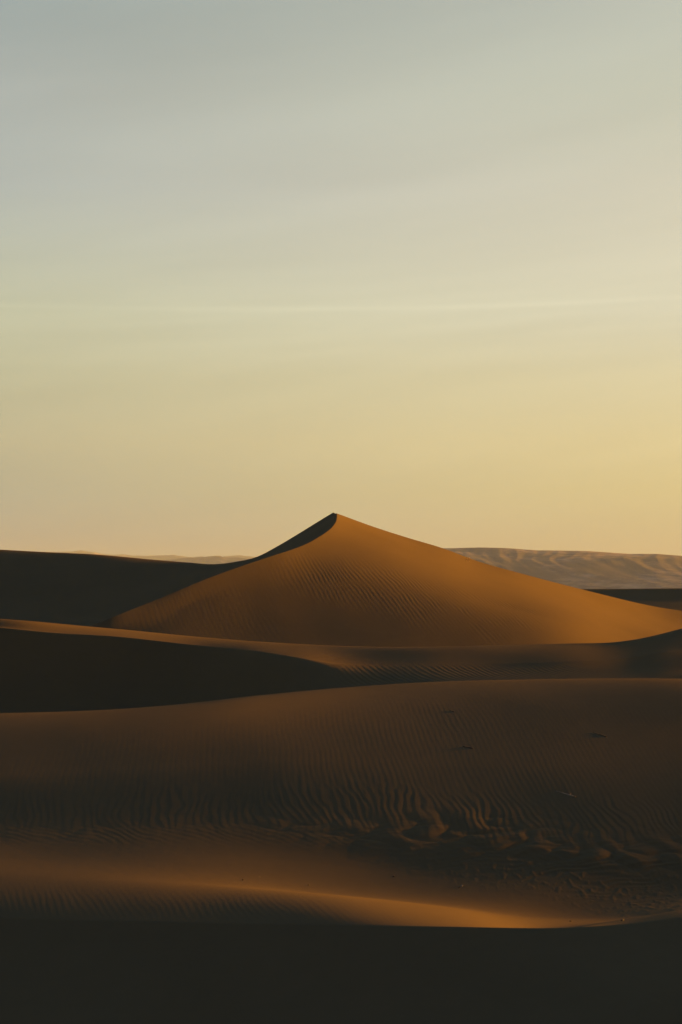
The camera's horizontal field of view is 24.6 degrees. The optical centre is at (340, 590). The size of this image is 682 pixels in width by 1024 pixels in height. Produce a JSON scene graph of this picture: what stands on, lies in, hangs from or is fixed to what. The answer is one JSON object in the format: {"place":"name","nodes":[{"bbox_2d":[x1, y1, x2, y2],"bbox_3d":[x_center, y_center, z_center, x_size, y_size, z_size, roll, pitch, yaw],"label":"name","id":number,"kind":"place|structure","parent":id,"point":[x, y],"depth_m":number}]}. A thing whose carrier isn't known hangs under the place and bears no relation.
{"place":"outdoors","nodes":[
{"label":"outdoors","id":0,"kind":"place"},
{"bbox_2d":[0,550,236,625],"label":"sand dune","id":1,"kind":"structure","parent":0,"point":[78,589],"depth_m":98.90},
{"bbox_2d":[55,550,254,559],"bbox_3d":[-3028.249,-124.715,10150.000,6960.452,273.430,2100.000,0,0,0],"label":"hills","id":2,"kind":"structure","parent":0,"point":[160,557],"depth_m":9854.33},
{"bbox_2d":[163,556,247,563],"bbox_3d":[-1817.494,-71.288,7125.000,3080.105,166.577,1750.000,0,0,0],"label":"hills","id":3,"kind":"structure","parent":0,"point":[212,560],"depth_m":6790.22},
{"bbox_2d":[0,678,681,891],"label":"sand dune","id":4,"kind":"structure","parent":0,"point":[395,778],"depth_m":38.48},
{"bbox_2d":[0,856,681,1023],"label":"sand dune","id":5,"kind":"structure","parent":0,"point":[117,940],"depth_m":27.32},
{"bbox_2d":[0,619,681,712],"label":"sand dune","id":6,"kind":"structure","parent":0,"point":[49,667],"depth_m":59.75},
{"bbox_2d":[0,0,681,556],"label":"sky","id":7,"kind":"structure","parent":0,"point":[270,269]},
{"bbox_2d":[89,522,681,646],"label":"sand dune","id":8,"kind":"structure","parent":0,"point":[338,584],"depth_m":80.89},
{"bbox_2d":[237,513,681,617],"bbox_3d":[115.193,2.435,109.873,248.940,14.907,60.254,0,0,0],"label":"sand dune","id":9,"kind":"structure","parent":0,"point":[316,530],"depth_m":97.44},
{"bbox_2d":[443,547,681,588],"bbox_3d":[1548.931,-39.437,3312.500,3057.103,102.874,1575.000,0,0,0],"label":"hills","id":10,"kind":"structure","parent":0,"point":[590,570],"depth_m":2851.62},
{"bbox_2d":[583,588,681,610],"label":"sand dune","id":11,"kind":"structure","parent":0,"point":[668,598],"depth_m":167.40}
]}

